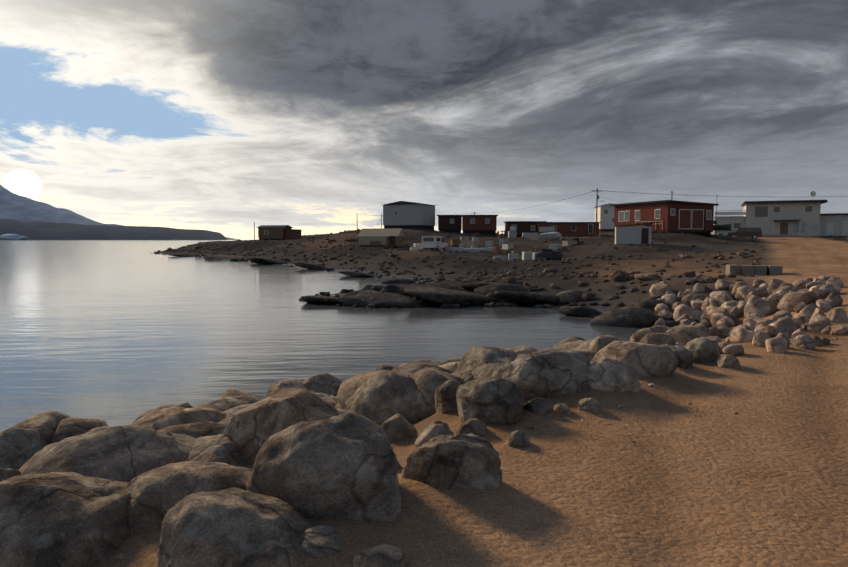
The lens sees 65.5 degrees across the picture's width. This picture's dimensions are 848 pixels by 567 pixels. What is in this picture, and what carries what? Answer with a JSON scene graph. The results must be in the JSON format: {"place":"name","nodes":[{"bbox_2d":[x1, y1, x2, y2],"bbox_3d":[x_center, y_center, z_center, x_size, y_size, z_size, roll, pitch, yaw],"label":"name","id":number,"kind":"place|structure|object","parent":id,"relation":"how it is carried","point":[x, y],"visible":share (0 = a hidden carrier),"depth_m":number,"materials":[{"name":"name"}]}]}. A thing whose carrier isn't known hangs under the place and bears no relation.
{"place":"outdoors","nodes":[
{"label":"outdoors","id":0,"kind":"place"},
{"bbox_2d":[0,218,226,239],"bbox_3d":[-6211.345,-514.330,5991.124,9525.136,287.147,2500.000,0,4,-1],"label":"hill","id":1,"kind":"structure","parent":0,"point":[35,230],"depth_m":4984.28,"materials":[{"name":"grey stone"}]},
{"bbox_2d":[0,185,240,239],"bbox_3d":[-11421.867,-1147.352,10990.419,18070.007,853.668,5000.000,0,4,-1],"label":"mountain","id":2,"kind":"structure","parent":0,"point":[19,207],"depth_m":9207.26,"materials":[{"name":"grey stone"}]},
{"bbox_2d":[0,240,648,430],"bbox_3d":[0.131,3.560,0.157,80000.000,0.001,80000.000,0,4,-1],"label":"sea water","id":3,"kind":"structure","parent":0,"point":[113,333],"depth_m":26.17,"materials":[{"name":"grey liquid"}]},
{"bbox_2d":[0,234,27,239],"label":"iceberg","id":4,"kind":"object","parent":3,"relation":"on","point":[11,236],"visible":0.85,"depth_m":3737.22,"materials":[{"name":"ice"}]},
{"bbox_2d":[359,241,385,246],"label":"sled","id":5,"kind":"object","parent":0,"point":[375,243],"visible":0.96,"depth_m":95.23,"materials":[{"name":"brown wood"}]},
{"bbox_2d":[0,0,847,239],"label":"sky","id":6,"kind":"structure","parent":0,"point":[224,117],"materials":[{"name":"grey"}]},
{"bbox_2d":[101,228,847,566],"bbox_3d":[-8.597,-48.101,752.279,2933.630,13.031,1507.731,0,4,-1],"label":"terrain","id":7,"kind":"structure","parent":0,"point":[707,478],"depth_m":5.26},
{"bbox_2d":[256,225,300,239],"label":"house","id":8,"kind":"structure","parent":7,"relation":"on","point":[277,232],"depth_m":146.69,"materials":[{"name":"brown wood"}]},
{"bbox_2d":[0,325,671,443],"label":"riprap boulders","id":9,"kind":"object","parent":7,"relation":"on","point":[473,363],"visible":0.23,"depth_m":10.68,"materials":[{"name":"grey stone"}]},
{"bbox_2d":[0,324,739,566],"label":"riprap boulders","id":10,"kind":"object","parent":7,"relation":"on","point":[96,497],"visible":0.85,"depth_m":4.25,"materials":[{"name":"grey stone"}]},
{"bbox_2d":[358,228,403,245],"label":"shed","id":11,"kind":"structure","parent":7,"relation":"on","point":[390,236],"depth_m":97.94,"materials":[{"name":"beige fabric"}]},
{"bbox_2d":[376,201,436,229],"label":"house","id":12,"kind":"structure","parent":7,"relation":"on","point":[405,214],"depth_m":146.22,"materials":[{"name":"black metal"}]},
{"bbox_2d":[410,243,422,250],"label":"crates","id":13,"kind":"object","parent":7,"relation":"on","point":[417,247],"visible":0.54,"depth_m":87.25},
{"bbox_2d":[167,252,679,326],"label":"rock ledges","id":14,"kind":"object","parent":7,"relation":"on","point":[639,314],"visible":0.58,"depth_m":35.53,"materials":[{"name":"grey stone"}]},
{"bbox_2d":[421,236,447,250],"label":"van","id":15,"kind":"object","parent":7,"relation":"on","point":[435,242],"visible":0.98,"depth_m":83.52,"materials":[{"name":"white paint"}]},
{"bbox_2d":[154,248,731,341],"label":"shore rocks","id":16,"kind":"object","parent":7,"relation":"on","point":[616,278],"visible":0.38,"depth_m":38.77,"materials":[{"name":"grey stone"}]},
{"bbox_2d":[437,215,461,232],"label":"building","id":17,"kind":"structure","parent":7,"relation":"on","point":[450,223],"depth_m":148.51,"materials":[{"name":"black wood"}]},
{"bbox_2d":[393,239,513,249],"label":"clutter","id":18,"kind":"object","parent":7,"relation":"on","point":[504,243],"visible":0.6,"depth_m":96.83,"materials":[{"name":"grey wood"}]},
{"bbox_2d":[451,237,478,245],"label":"crates","id":19,"kind":"object","parent":7,"relation":"on","point":[455,242],"visible":0.59,"depth_m":104.56,"materials":[{"name":"wood"}]},
{"bbox_2d":[446,247,493,251],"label":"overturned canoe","id":20,"kind":"object","parent":7,"relation":"on","point":[452,249],"visible":0.71,"depth_m":85.18,"materials":[{"name":"grey wood"}]},
{"bbox_2d":[461,215,497,234],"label":"house","id":21,"kind":"structure","parent":7,"relation":"on","point":[484,224],"depth_m":146.63,"materials":[{"name":"brown"}]},
{"bbox_2d":[116,332,847,559],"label":"road pebbles","id":22,"kind":"object","parent":7,"relation":"on","point":[120,556],"visible":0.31,"depth_m":5.96,"materials":[{"name":"grey stone"}]},
{"bbox_2d":[156,228,847,317],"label":"scattered stones","id":23,"kind":"object","parent":7,"relation":"on","point":[590,296],"visible":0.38,"depth_m":57.55,"materials":[{"name":"stone"}]},
{"bbox_2d":[501,230,514,237],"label":"pallet fence","id":24,"kind":"object","parent":7,"relation":"on","point":[502,231],"visible":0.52,"depth_m":127.78,"materials":[{"name":"grey wood"}]},
{"bbox_2d":[494,252,541,259],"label":"crates","id":25,"kind":"object","parent":7,"relation":"on","point":[526,255],"visible":0.75,"depth_m":72.08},
{"bbox_2d":[476,232,564,237],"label":"clutter","id":26,"kind":"object","parent":7,"relation":"on","point":[477,234],"visible":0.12,"depth_m":135.68,"materials":[{"name":"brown wood"}]},
{"bbox_2d":[508,231,537,237],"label":"crates","id":27,"kind":"object","parent":7,"relation":"on","point":[512,234],"visible":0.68,"depth_m":124.44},
{"bbox_2d":[504,221,546,237],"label":"brown house","id":28,"kind":"structure","parent":7,"relation":"on","point":[520,227],"depth_m":139.88,"materials":[{"name":"black wood"}]},
{"bbox_2d":[479,238,589,253],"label":"clutter","id":29,"kind":"object","parent":7,"relation":"on","point":[574,241],"visible":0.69,"depth_m":81.70,"materials":[{"name":"grey"}]},
{"bbox_2d":[533,250,561,259],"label":"snowmobile","id":30,"kind":"object","parent":7,"relation":"on","point":[552,255],"visible":0.92,"depth_m":71.79,"materials":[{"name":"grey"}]},
{"bbox_2d":[536,232,561,238],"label":"car","id":31,"kind":"object","parent":7,"relation":"on","point":[552,235],"visible":0.88,"depth_m":111.24,"materials":[{"name":"grey metal"}]},
{"bbox_2d":[536,222,600,236],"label":"house","id":32,"kind":"structure","parent":7,"relation":"on","point":[578,229],"depth_m":136.91,"materials":[{"name":"brown wood"}]},
{"bbox_2d":[592,188,600,236],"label":"utility pole","id":33,"kind":"object","parent":7,"relation":"on","point":[597,197],"visible":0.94,"depth_m":119.78,"materials":[{"name":"brown wood"}]},
{"bbox_2d":[594,203,613,230],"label":"white house","id":34,"kind":"structure","parent":7,"relation":"on","point":[605,215],"depth_m":145.71,"materials":[{"name":"paint"}]},
{"bbox_2d":[614,223,652,243],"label":"grey shed","id":35,"kind":"structure","parent":7,"relation":"on","point":[635,235],"depth_m":74.00,"materials":[{"name":"grey metal"}]},
{"bbox_2d":[610,191,719,236],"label":"red house","id":36,"kind":"structure","parent":7,"relation":"on","point":[672,216],"depth_m":87.00,"materials":[{"name":"red wood"}]},
{"bbox_2d":[713,220,733,230],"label":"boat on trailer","id":37,"kind":"object","parent":7,"relation":"on","point":[726,227],"visible":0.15,"depth_m":92.55,"materials":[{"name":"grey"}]},
{"bbox_2d":[726,228,761,238],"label":"suv","id":38,"kind":"object","parent":7,"relation":"on","point":[753,233],"visible":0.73,"depth_m":98.53,"materials":[{"name":"red paint"}]},
{"bbox_2d":[649,275,847,355],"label":"road edge boulders","id":39,"kind":"object","parent":7,"relation":"on","point":[721,308],"visible":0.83,"depth_m":24.57,"materials":[{"name":"grey stone"}]},
{"bbox_2d":[726,264,782,274],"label":"concrete blocks","id":40,"kind":"object","parent":7,"relation":"on","point":[758,269],"depth_m":44.64,"materials":[{"name":"grey concrete"}]},
{"bbox_2d":[713,191,847,235],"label":"white house","id":41,"kind":"structure","parent":7,"relation":"on","point":[792,217],"depth_m":104.02,"materials":[{"name":"paint"}]},
{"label":"utility pole","id":42,"kind":"object","parent":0,"visible":0},
{"bbox_2d":[598,190,829,196],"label":"wire","id":43,"kind":"object","parent":42,"relation":"attached to","point":[754,196],"visible":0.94,"depth_m":122.73,"materials":[{"name":"black metal"}]}
]}

